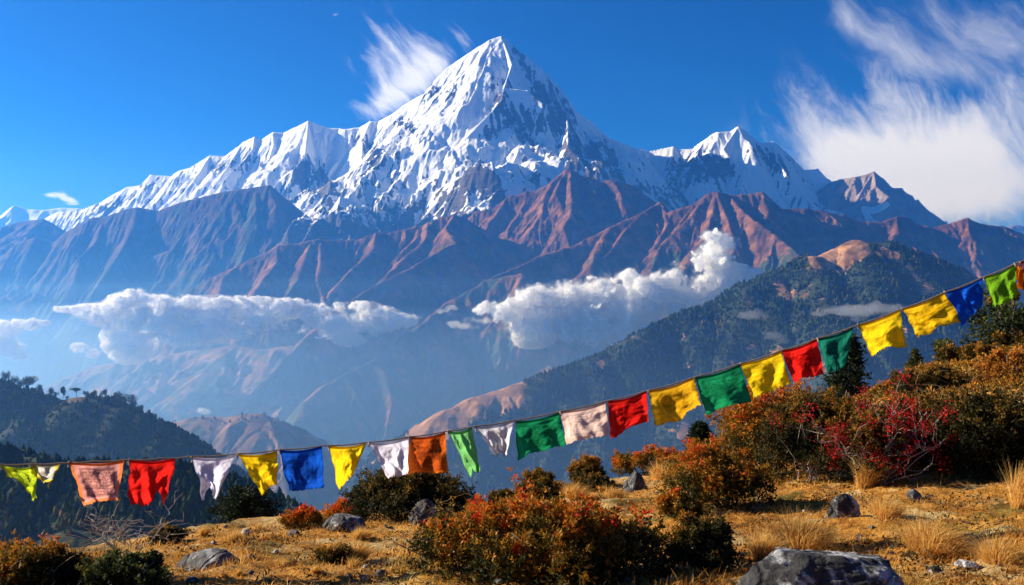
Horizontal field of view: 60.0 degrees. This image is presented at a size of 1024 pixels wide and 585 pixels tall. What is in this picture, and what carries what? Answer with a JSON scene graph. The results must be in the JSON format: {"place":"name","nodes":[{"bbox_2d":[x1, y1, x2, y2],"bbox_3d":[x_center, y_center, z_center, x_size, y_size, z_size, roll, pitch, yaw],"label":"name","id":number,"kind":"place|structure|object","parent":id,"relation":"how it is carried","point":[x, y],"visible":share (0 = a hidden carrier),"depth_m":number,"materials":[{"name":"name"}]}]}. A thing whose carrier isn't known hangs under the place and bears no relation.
{"place":"outdoors","nodes":[
{"label":"outdoors","id":0,"kind":"place"},
{"bbox_2d":[0,317,50,359],"bbox_3d":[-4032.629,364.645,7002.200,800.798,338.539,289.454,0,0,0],"label":"cloud","id":1,"kind":"structure","parent":0,"point":[8,332],"depth_m":6963.42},
{"bbox_2d":[0,219,65,322],"bbox_3d":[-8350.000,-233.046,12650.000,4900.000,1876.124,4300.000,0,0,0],"label":"foothill","id":2,"kind":"structure","parent":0,"point":[20,303],"depth_m":12949.02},
{"bbox_2d":[0,205,81,227],"bbox_3d":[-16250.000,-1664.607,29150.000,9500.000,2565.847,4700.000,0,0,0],"label":"distant snow mountain","id":3,"kind":"structure","parent":0,"point":[13,215],"depth_m":29744.40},
{"bbox_2d":[0,381,253,481],"bbox_3d":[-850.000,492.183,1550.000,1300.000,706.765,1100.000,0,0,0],"label":"dark hill","id":4,"kind":"structure","parent":0,"point":[132,442],"depth_m":1605.16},
{"bbox_2d":[19,375,38,389],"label":"hill tree","id":5,"kind":"object","parent":4,"relation":"on","point":[28,380],"visible":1,"depth_m":1700.32,"materials":[{"name":"blue plant"}]},
{"bbox_2d":[120,393,137,406],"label":"hill tree","id":6,"kind":"object","parent":4,"relation":"on","point":[132,397],"visible":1,"depth_m":1661.56,"materials":[{"name":"blue plant"}]},
{"bbox_2d":[0,377,271,489],"bbox_3d":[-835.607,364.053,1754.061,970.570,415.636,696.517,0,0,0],"label":"forest","id":7,"kind":"object","parent":4,"relation":"on","point":[187,436],"visible":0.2,"depth_m":1609.10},
{"bbox_2d":[0,446,297,547],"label":"shadowed slope","id":8,"kind":"structure","parent":0,"point":[77,542],"depth_m":727.54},
{"bbox_2d":[0,441,301,535],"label":"forest","id":9,"kind":"object","parent":8,"relation":"on","point":[181,482],"visible":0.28,"depth_m":727.24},
{"bbox_2d":[0,185,310,388],"bbox_3d":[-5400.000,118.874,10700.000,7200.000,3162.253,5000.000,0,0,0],"label":"dark ridge","id":10,"kind":"structure","parent":0,"point":[179,251],"depth_m":11516.45,"materials":[{"name":"stone"}]},
{"bbox_2d":[40,345,380,460],"bbox_3d":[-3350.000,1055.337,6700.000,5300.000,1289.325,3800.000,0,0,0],"label":"valley ridge","id":11,"kind":"structure","parent":0,"point":[222,381],"depth_m":7215.67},
{"bbox_2d":[54,289,417,364],"bbox_3d":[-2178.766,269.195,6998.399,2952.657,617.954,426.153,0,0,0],"label":"cloud","id":12,"kind":"structure","parent":0,"point":[185,320],"depth_m":6924.28,"materials":[{"name":"white"}]},
{"bbox_2d":[173,413,364,511],"bbox_3d":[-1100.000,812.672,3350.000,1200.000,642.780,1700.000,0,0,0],"label":"valley hill","id":13,"kind":"structure","parent":0,"point":[254,434],"depth_m":3474.08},
{"bbox_2d":[173,412,298,430],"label":"forest","id":14,"kind":"object","parent":13,"relation":"on","point":[214,417],"visible":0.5,"depth_m":3558.60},
{"bbox_2d":[114,214,539,414],"bbox_3d":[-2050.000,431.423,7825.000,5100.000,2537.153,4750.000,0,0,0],"label":"brown ridge","id":15,"kind":"structure","parent":0,"point":[424,272],"depth_m":8469.57,"materials":[{"name":"stone"}]},
{"bbox_2d":[45,36,831,245],"bbox_3d":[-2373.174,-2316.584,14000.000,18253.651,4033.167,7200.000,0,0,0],"label":"snow mountain","id":16,"kind":"structure","parent":0,"point":[491,123],"depth_m":13898.96,"materials":[{"name":"snow"}]},
{"bbox_2d":[285,202,672,452],"bbox_3d":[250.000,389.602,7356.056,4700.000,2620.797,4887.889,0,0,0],"label":"descending ridge","id":17,"kind":"structure","parent":0,"point":[453,352],"depth_m":7015.88,"materials":[{"name":"stone"}]},
{"bbox_2d":[0,260,1023,465],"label":"cord","id":18,"kind":"object","parent":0,"point":[510,420],"visible":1,"depth_m":5.54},
{"bbox_2d":[0,465,36,500],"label":"prayer flag","id":19,"kind":"object","parent":18,"relation":"hanging from","point":[26,478],"visible":1,"depth_m":5.22,"materials":[{"name":"fabric"}]},
{"bbox_2d":[30,464,59,488],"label":"prayer flag","id":20,"kind":"object","parent":18,"relation":"hanging from","point":[45,473],"visible":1,"depth_m":5.24,"materials":[{"name":"fabric"}]},
{"bbox_2d":[68,460,123,505],"bbox_3d":[-2.473,1.131,5.284,0.319,0.276,0.071,0,0,-4],"label":"prayer flag","id":21,"kind":"object","parent":18,"relation":"hanging from","point":[97,482],"visible":1,"depth_m":5.27,"materials":[{"name":"fabric"}]},
{"bbox_2d":[127,458,174,506],"bbox_3d":[-2.151,1.133,5.288,0.274,0.289,0.072,0,0,-9],"label":"prayer flag","id":22,"kind":"object","parent":18,"relation":"hanging from","point":[147,480],"visible":1,"depth_m":5.29,"materials":[{"name":"fabric"}]},
{"bbox_2d":[190,455,234,499],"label":"prayer flag","id":23,"kind":"object","parent":18,"relation":"hanging from","point":[212,473],"visible":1,"depth_m":5.34,"materials":[{"name":"fabric"}]},
{"bbox_2d":[236,451,277,494],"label":"prayer flag","id":24,"kind":"object","parent":18,"relation":"hanging from","point":[262,469],"visible":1,"depth_m":5.37,"materials":[{"name":"fabric"}]},
{"bbox_2d":[279,446,323,490],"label":"prayer flag","id":25,"kind":"object","parent":18,"relation":"hanging from","point":[303,470],"visible":1,"depth_m":5.39,"materials":[{"name":"fabric"}]},
{"bbox_2d":[328,443,366,488],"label":"prayer flag","id":26,"kind":"object","parent":18,"relation":"hanging from","point":[345,460],"visible":1,"depth_m":5.45,"materials":[{"name":"fabric"}]},
{"bbox_2d":[368,438,408,478],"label":"prayer flag","id":27,"kind":"object","parent":18,"relation":"hanging from","point":[392,458],"visible":0.98,"depth_m":5.48,"materials":[{"name":"fabric"}]},
{"bbox_2d":[407,432,447,475],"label":"prayer flag","id":28,"kind":"object","parent":18,"relation":"hanging from","point":[427,454],"visible":1,"depth_m":5.51,"materials":[{"name":"fabric"}]},
{"bbox_2d":[447,427,480,476],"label":"prayer flag","id":29,"kind":"object","parent":18,"relation":"hanging from","point":[464,443],"visible":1,"depth_m":5.52,"materials":[{"name":"fabric"}]},
{"bbox_2d":[474,421,512,456],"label":"prayer flag","id":30,"kind":"object","parent":18,"relation":"hanging from","point":[496,439],"visible":1,"depth_m":5.53,"materials":[{"name":"fabric"}]},
{"bbox_2d":[515,413,565,460],"bbox_3d":[0.176,0.901,5.553,0.324,0.295,0.044,0,0,-5],"label":"prayer flag","id":31,"kind":"object","parent":18,"relation":"hanging from","point":[540,434],"visible":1,"depth_m":5.56,"materials":[{"name":"fabric"}]},
{"bbox_2d":[559,402,608,443],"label":"prayer flag","id":32,"kind":"object","parent":18,"relation":"hanging from","point":[585,423],"visible":1,"depth_m":5.62,"materials":[{"name":"fabric"}]},
{"bbox_2d":[607,391,647,437],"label":"prayer flag","id":33,"kind":"object","parent":18,"relation":"hanging from","point":[626,413],"visible":1,"depth_m":5.62,"materials":[{"name":"fabric"}]},
{"bbox_2d":[647,378,700,424],"bbox_3d":[1.052,0.698,5.649,0.379,0.305,0.104,0,0,-13],"label":"prayer flag","id":34,"kind":"object","parent":18,"relation":"hanging from","point":[676,403],"visible":1,"depth_m":5.65,"materials":[{"name":"fabric"}]},
{"bbox_2d":[694,365,751,415],"bbox_3d":[1.347,0.628,5.715,0.375,0.331,0.079,0,0,-5],"label":"prayer flag","id":35,"kind":"object","parent":18,"relation":"hanging from","point":[725,388],"visible":1,"depth_m":5.70,"materials":[{"name":"fabric"}]},
{"bbox_2d":[740,351,791,399],"bbox_3d":[1.635,0.534,5.710,0.342,0.314,0.063,0,0,-8],"label":"prayer flag","id":36,"kind":"object","parent":18,"relation":"hanging from","point":[766,375],"visible":1,"depth_m":5.71,"materials":[{"name":"fabric"}]},
{"bbox_2d":[781,339,823,382],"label":"prayer flag","id":37,"kind":"object","parent":18,"relation":"hanging from","point":[805,360],"visible":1,"depth_m":5.76,"materials":[{"name":"fabric"}]},
{"bbox_2d":[817,327,852,372],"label":"prayer flag","id":38,"kind":"object","parent":18,"relation":"hanging from","point":[835,349],"visible":1,"depth_m":5.78,"materials":[{"name":"fabric"}]},
{"bbox_2d":[857,310,906,355],"bbox_3d":[2.412,0.264,5.827,0.329,0.308,0.098,0,0,-3],"label":"prayer flag","id":39,"kind":"object","parent":18,"relation":"hanging from","point":[882,333],"visible":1,"depth_m":5.82,"materials":[{"name":"fabric"}]},
{"bbox_2d":[901,293,959,336],"bbox_3d":[2.752,0.149,5.867,0.412,0.298,0.107,0,0,-3],"label":"prayer flag","id":40,"kind":"object","parent":18,"relation":"hanging from","point":[928,317],"visible":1,"depth_m":5.85,"materials":[{"name":"fabric"}]},
{"bbox_2d":[944,278,982,325],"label":"prayer flag","id":41,"kind":"object","parent":18,"relation":"hanging from","point":[966,302],"visible":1,"depth_m":5.85,"materials":[{"name":"fabric"}]},
{"bbox_2d":[983,265,1017,307],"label":"prayer flag","id":42,"kind":"object","parent":18,"relation":"hanging from","point":[1002,287],"visible":1,"depth_m":5.89,"materials":[{"name":"fabric"}]},
{"bbox_2d":[1013,262,1023,290],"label":"prayer flag","id":43,"kind":"object","parent":18,"relation":"hanging from","point":[1020,281],"visible":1,"depth_m":5.90,"materials":[{"name":"fabric"}]},
{"bbox_2d":[0,0,1023,226],"label":"sky","id":44,"kind":"structure","parent":0,"point":[99,98],"materials":[{"name":"blue"}]},
{"bbox_2d":[41,362,1023,584],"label":"ground","id":45,"kind":"structure","parent":0,"point":[935,491],"depth_m":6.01,"materials":[{"name":"plant"}]},
{"bbox_2d":[0,528,82,584],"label":"shrub","id":46,"kind":"object","parent":45,"relation":"on","point":[33,561],"visible":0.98,"depth_m":4.92,"materials":[{"name":"brown plant"}]},
{"bbox_2d":[0,534,106,583],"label":"twig bush","id":47,"kind":"object","parent":45,"relation":"on","point":[55,556],"visible":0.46,"depth_m":4.90,"materials":[{"name":"plant"}]},
{"bbox_2d":[56,549,93,584],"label":"shrub","id":48,"kind":"object","parent":45,"relation":"on","point":[81,557],"visible":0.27,"depth_m":5.03,"materials":[{"name":"green plant"}]},
{"bbox_2d":[75,545,172,584],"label":"shrub","id":49,"kind":"object","parent":45,"relation":"on","point":[115,567],"visible":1,"depth_m":4.80,"materials":[{"name":"green plant"}]},
{"bbox_2d":[51,493,207,549],"bbox_3d":[-2.932,1.801,6.913,1.141,0.419,0.573,0,0,0],"label":"twig bush","id":50,"kind":"object","parent":45,"relation":"on","point":[119,533],"visible":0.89,"depth_m":6.83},
{"bbox_2d":[146,520,193,545],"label":"shrub","id":51,"kind":"object","parent":45,"relation":"on","point":[171,529],"visible":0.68,"depth_m":6.96,"materials":[{"name":"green plant"}]},
{"bbox_2d":[175,548,234,571],"bbox_3d":[-1.928,1.682,5.496,0.404,0.161,0.283,-13,1,-6],"label":"rock","id":52,"kind":"object","parent":45,"relation":"on","point":[202,558],"visible":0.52,"depth_m":5.46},
{"bbox_2d":[215,526,250,542],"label":"grass tuft","id":53,"kind":"object","parent":45,"relation":"on","point":[232,537],"visible":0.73,"depth_m":6.09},
{"bbox_2d":[197,481,284,525],"bbox_3d":[-3.300,2.857,11.012,1.164,1.011,1.220,0,0,-39],"label":"juniper","id":54,"kind":"object","parent":45,"relation":"on","point":[234,508],"visible":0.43,"depth_m":10.92,"materials":[{"name":"green plant"}]},
{"bbox_2d":[277,502,323,530],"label":"shrub","id":55,"kind":"object","parent":45,"relation":"on","point":[301,517],"visible":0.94,"depth_m":7.20,"materials":[{"name":"orange plant"}]},
{"bbox_2d":[312,541,355,564],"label":"shrub","id":56,"kind":"object","parent":45,"relation":"on","point":[338,551],"visible":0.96,"depth_m":5.51,"materials":[{"name":"green plant"}]},
{"bbox_2d":[322,513,365,531],"bbox_3d":[-1.330,1.837,7.040,0.345,0.170,0.279,0,0,-12],"label":"rock","id":57,"kind":"object","parent":45,"relation":"on","point":[348,522],"visible":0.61,"depth_m":6.96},
{"bbox_2d":[320,497,368,520],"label":"shrub","id":58,"kind":"object","parent":45,"relation":"on","point":[336,507],"visible":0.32,"depth_m":7.84,"materials":[{"name":"orange plant"}]},
{"bbox_2d":[348,526,369,539],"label":"grass tuft","id":59,"kind":"object","parent":45,"relation":"on","point":[359,534],"visible":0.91,"depth_m":6.29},
{"bbox_2d":[341,536,377,562],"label":"grass tuft","id":60,"kind":"object","parent":45,"relation":"on","point":[359,553],"visible":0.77,"depth_m":5.58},
{"bbox_2d":[338,462,481,524],"bbox_3d":[-0.861,1.710,7.658,0.985,0.592,1.278,0,0,-44],"label":"shrub","id":61,"kind":"object","parent":45,"relation":"on","point":[384,495],"visible":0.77,"depth_m":7.46,"materials":[{"name":"green plant"}]},
{"bbox_2d":[408,499,436,524],"bbox_3d":[-0.711,1.837,7.147,0.248,0.356,0.179,0,0,-21],"label":"rock","id":62,"kind":"object","parent":45,"relation":"on","point":[420,509],"visible":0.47,"depth_m":7.10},
{"bbox_2d":[485,488,514,505],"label":"shrub","id":63,"kind":"object","parent":45,"relation":"on","point":[502,493],"visible":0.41,"depth_m":8.94,"materials":[{"name":"green plant"}]},
{"bbox_2d":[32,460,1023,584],"bbox_3d":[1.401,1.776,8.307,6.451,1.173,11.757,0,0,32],"label":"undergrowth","id":64,"kind":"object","parent":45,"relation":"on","point":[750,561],"visible":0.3,"depth_m":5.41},
{"bbox_2d":[518,467,555,488],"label":"shrub","id":65,"kind":"object","parent":45,"relation":"on","point":[536,473],"visible":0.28,"depth_m":9.78,"materials":[{"name":"brown plant"}]},
{"bbox_2d":[394,467,681,584],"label":"shrub","id":66,"kind":"object","parent":45,"relation":"on","point":[556,538],"visible":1,"depth_m":4.75,"materials":[{"name":"orange plant"}]},
{"bbox_2d":[512,475,569,499],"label":"shrub","id":67,"kind":"object","parent":45,"relation":"on","point":[543,483],"visible":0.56,"depth_m":8.96,"materials":[{"name":"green plant"}]},
{"bbox_2d":[556,476,593,499],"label":"grass tuft","id":68,"kind":"object","parent":45,"relation":"on","point":[578,490],"visible":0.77,"depth_m":8.21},
{"bbox_2d":[564,451,609,482],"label":"shrub","id":69,"kind":"object","parent":45,"relation":"on","point":[586,464],"visible":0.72,"depth_m":10.36,"materials":[{"name":"brown plant"}]},
{"bbox_2d":[570,471,617,492],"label":"shrub","id":70,"kind":"object","parent":45,"relation":"on","point":[592,479],"visible":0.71,"depth_m":9.88,"materials":[{"name":"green plant"}]},
{"bbox_2d":[594,483,628,498],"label":"grass tuft","id":71,"kind":"object","parent":45,"relation":"on","point":[605,494],"visible":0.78,"depth_m":8.17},
{"bbox_2d":[623,471,647,491],"bbox_3d":[1.220,1.905,8.793,0.188,0.274,0.262,0,0,43],"label":"rock","id":72,"kind":"object","parent":45,"relation":"on","point":[635,480],"visible":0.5,"depth_m":8.73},
{"bbox_2d":[609,443,679,475],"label":"shrub","id":73,"kind":"object","parent":45,"relation":"on","point":[629,462],"visible":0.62,"depth_m":11.56,"materials":[{"name":"orange plant"}]},
{"bbox_2d":[639,456,678,479],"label":"grass tuft","id":74,"kind":"object","parent":45,"relation":"on","point":[657,475],"visible":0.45,"depth_m":10.95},
{"bbox_2d":[653,486,703,518],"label":"shrub","id":75,"kind":"object","parent":45,"relation":"on","point":[673,502],"visible":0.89,"depth_m":6.55,"materials":[{"name":"orange plant"}]},
{"bbox_2d":[681,419,715,451],"bbox_3d":[2.555,2.067,11.875,0.637,0.754,0.628,0,0,0],"label":"conifer","id":76,"kind":"object","parent":45,"relation":"on","point":[700,430],"visible":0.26,"depth_m":11.84,"materials":[{"name":"green plant"}]},
{"bbox_2d":[663,508,744,575],"bbox_3d":[1.039,1.367,4.871,0.449,0.320,0.397,0,0,0],"label":"shrub","id":77,"kind":"object","parent":45,"relation":"on","point":[704,541],"visible":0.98,"depth_m":4.79,"materials":[{"name":"green plant"}]},
{"bbox_2d":[654,432,781,517],"bbox_3d":[1.609,1.421,7.031,1.072,0.630,0.775,0,0,0],"label":"shrub","id":78,"kind":"object","parent":45,"relation":"on","point":[713,472],"visible":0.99,"depth_m":6.90,"materials":[{"name":"orange plant"}]},
{"bbox_2d":[736,521,793,559],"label":"grass tuft","id":79,"kind":"object","parent":45,"relation":"on","point":[762,547],"visible":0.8,"depth_m":4.95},
{"bbox_2d":[703,377,850,478],"bbox_3d":[2.680,1.321,8.827,1.535,1.007,1.154,0,0,0],"label":"shrub","id":80,"kind":"object","parent":45,"relation":"on","point":[740,418],"visible":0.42,"depth_m":8.66,"materials":[{"name":"orange plant"}]},
{"bbox_2d":[743,384,864,481],"bbox_3d":[2.630,1.275,7.993,1.012,0.904,0.822,0,0,0],"label":"shrub","id":81,"kind":"object","parent":45,"relation":"on","point":[798,444],"visible":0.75,"depth_m":7.96,"materials":[{"name":"orange plant"}]},
{"bbox_2d":[760,505,857,550],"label":"grass tuft","id":82,"kind":"object","parent":45,"relation":"on","point":[800,534],"visible":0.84,"depth_m":5.20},
{"bbox_2d":[738,547,903,584],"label":"boulder","id":83,"kind":"object","parent":45,"relation":"on","point":[782,566],"visible":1,"depth_m":3.68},
{"bbox_2d":[824,493,860,517],"bbox_3d":[2.330,1.530,6.286,0.248,0.217,0.190,0,0,-16],"label":"rock","id":84,"kind":"object","parent":45,"relation":"on","point":[846,504],"visible":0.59,"depth_m":6.22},
{"bbox_2d":[661,340,1023,487],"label":"heath","id":85,"kind":"object","parent":45,"relation":"on","point":[953,363],"visible":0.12,"depth_m":12.06,"materials":[{"name":"brown plant"}]},
{"bbox_2d":[817,331,872,401],"bbox_3d":[6.355,1.550,16.808,1.250,1.738,1.017,0,0,0],"label":"conifer","id":86,"kind":"object","parent":45,"relation":"on","point":[853,373],"visible":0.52,"depth_m":16.63,"materials":[{"name":"green plant"}]},
{"bbox_2d":[827,390,873,411],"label":"shrub","id":87,"kind":"object","parent":45,"relation":"on","point":[848,405],"visible":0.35,"depth_m":13.87,"materials":[{"name":"plant"}]},
{"bbox_2d":[768,368,961,486],"bbox_3d":[2.987,1.144,7.520,1.518,1.063,0.944,0,0,23],"label":"red leaved bush","id":88,"kind":"object","parent":45,"relation":"on","point":[872,426],"visible":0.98,"depth_m":7.40,"materials":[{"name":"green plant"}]},
{"bbox_2d":[844,447,903,488],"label":"grass tuft","id":89,"kind":"object","parent":45,"relation":"on","point":[870,482],"visible":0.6,"depth_m":7.39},
{"bbox_2d":[872,378,904,397],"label":"shrub","id":90,"kind":"object","parent":45,"relation":"on","point":[886,383],"visible":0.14,"depth_m":14.84,"materials":[{"name":"orange plant"}]},
{"bbox_2d":[865,491,916,519],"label":"grass tuft","id":91,"kind":"object","parent":45,"relation":"on","point":[881,511],"visible":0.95,"depth_m":5.99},
{"bbox_2d":[900,347,924,370],"bbox_3d":[8.413,1.537,18.490,0.545,0.810,0.523,0,0,0],"label":"conifer","id":92,"kind":"object","parent":45,"relation":"on","point":[915,356],"visible":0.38,"depth_m":18.46,"materials":[{"name":"green plant"}]},
{"bbox_2d":[906,489,921,498],"bbox_3d":[3.072,1.548,6.783,0.123,0.090,0.104,0,0,-9],"label":"rock","id":93,"kind":"object","parent":45,"relation":"on","point":[913,493],"visible":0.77,"depth_m":6.75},
{"bbox_2d":[860,385,986,474],"bbox_3d":[3.759,1.230,8.158,1.220,0.794,1.119,0,0,21],"label":"shrub","id":94,"kind":"object","parent":45,"relation":"on","point":[927,398],"visible":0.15,"depth_m":7.95,"materials":[{"name":"red plant"}]},
{"bbox_2d":[884,511,980,557],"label":"grass tuft","id":95,"kind":"object","parent":45,"relation":"on","point":[930,535],"visible":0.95,"depth_m":4.92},
{"bbox_2d":[888,360,982,393],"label":"shrub","id":96,"kind":"object","parent":45,"relation":"on","point":[947,373],"visible":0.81,"depth_m":13.30,"materials":[{"name":"orange plant"}]},
{"bbox_2d":[930,338,955,351],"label":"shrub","id":97,"kind":"object","parent":45,"relation":"on","point":[939,343],"visible":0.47,"depth_m":18.76,"materials":[{"name":"green plant"}]},
{"bbox_2d":[888,363,1023,399],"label":"twig bush","id":98,"kind":"object","parent":45,"relation":"on","point":[941,386],"visible":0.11,"depth_m":8.32,"materials":[{"name":"plant"}]},
{"bbox_2d":[954,559,978,567],"bbox_3d":[2.344,1.399,4.579,0.118,0.039,0.097,0,0,3],"label":"rock","id":99,"kind":"object","parent":45,"relation":"on","point":[963,563],"visible":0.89,"depth_m":4.55,"materials":[{"name":"stone"}]},
{"bbox_2d":[918,378,1023,481],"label":"shrub","id":100,"kind":"object","parent":45,"relation":"on","point":[991,434],"visible":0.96,"depth_m":7.31,"materials":[{"name":"green plant"}]},
{"bbox_2d":[934,341,1016,362],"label":"shrub","id":101,"kind":"object","parent":45,"relation":"on","point":[950,352],"visible":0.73,"depth_m":16.49,"materials":[{"name":"orange plant"}]},
{"bbox_2d":[959,286,1023,344],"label":"tree","id":102,"kind":"object","parent":45,"relation":"on","point":[995,321],"visible":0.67,"depth_m":17.39,"materials":[{"name":"green plant"}]},
{"bbox_2d":[964,532,1023,567],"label":"grass tuft","id":103,"kind":"object","parent":45,"relation":"on","point":[998,553],"visible":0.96,"depth_m":4.63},
{"bbox_2d":[968,346,1023,388],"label":"shrub","id":104,"kind":"object","parent":45,"relation":"on","point":[996,363],"visible":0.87,"depth_m":12.49,"materials":[{"name":"orange plant"}]},
{"bbox_2d":[981,328,1023,347],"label":"shrub","id":105,"kind":"object","parent":45,"relation":"on","point":[1006,339],"visible":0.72,"depth_m":16.96,"materials":[{"name":"green plant"}]},
{"bbox_2d":[999,457,1023,509],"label":"grass tuft","id":106,"kind":"object","parent":45,"relation":"on","point":[1016,497],"visible":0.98,"depth_m":5.85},
{"bbox_2d":[1011,288,1021,342],"bbox_3d":[9.621,0.526,17.010,0.274,1.517,0.310,0,0,0],"label":"tree","id":107,"kind":"object","parent":45,"relation":"on","point":[1013,301],"visible":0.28,"depth_m":16.98,"materials":[{"name":"green plant"}]},
{"bbox_2d":[468,169,655,254],"bbox_3d":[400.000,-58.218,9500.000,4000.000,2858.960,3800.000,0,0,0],"label":"brown mountain","id":108,"kind":"structure","parent":0,"point":[566,208],"depth_m":10260.02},
{"bbox_2d":[472,228,763,348],"bbox_3d":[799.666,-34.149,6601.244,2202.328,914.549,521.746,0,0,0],"label":"cloud","id":109,"kind":"structure","parent":0,"point":[598,311],"depth_m":6513.19,"materials":[{"name":"white"}]},
{"bbox_2d":[345,240,990,509],"bbox_3d":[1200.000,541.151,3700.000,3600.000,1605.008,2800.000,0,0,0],"label":"wooded hill","id":110,"kind":"structure","parent":0,"point":[842,258],"depth_m":3758.34,"materials":[{"name":"plant"}]},
{"bbox_2d":[347,240,1016,499],"bbox_3d":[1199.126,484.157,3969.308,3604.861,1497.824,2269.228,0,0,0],"label":"forest","id":111,"kind":"object","parent":110,"relation":"on","point":[695,308],"visible":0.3,"depth_m":3810.62,"materials":[{"name":"plant"}]},
{"bbox_2d":[639,191,1023,308],"bbox_3d":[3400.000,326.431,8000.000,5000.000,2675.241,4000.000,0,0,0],"label":"red ridge","id":112,"kind":"structure","parent":0,"point":[764,231],"depth_m":8638.44,"materials":[{"name":"stone"}]},
{"bbox_2d":[817,172,946,227],"bbox_3d":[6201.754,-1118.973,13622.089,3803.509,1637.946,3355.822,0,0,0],"label":"rock mountain","id":113,"kind":"structure","parent":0,"point":[873,197],"depth_m":13826.26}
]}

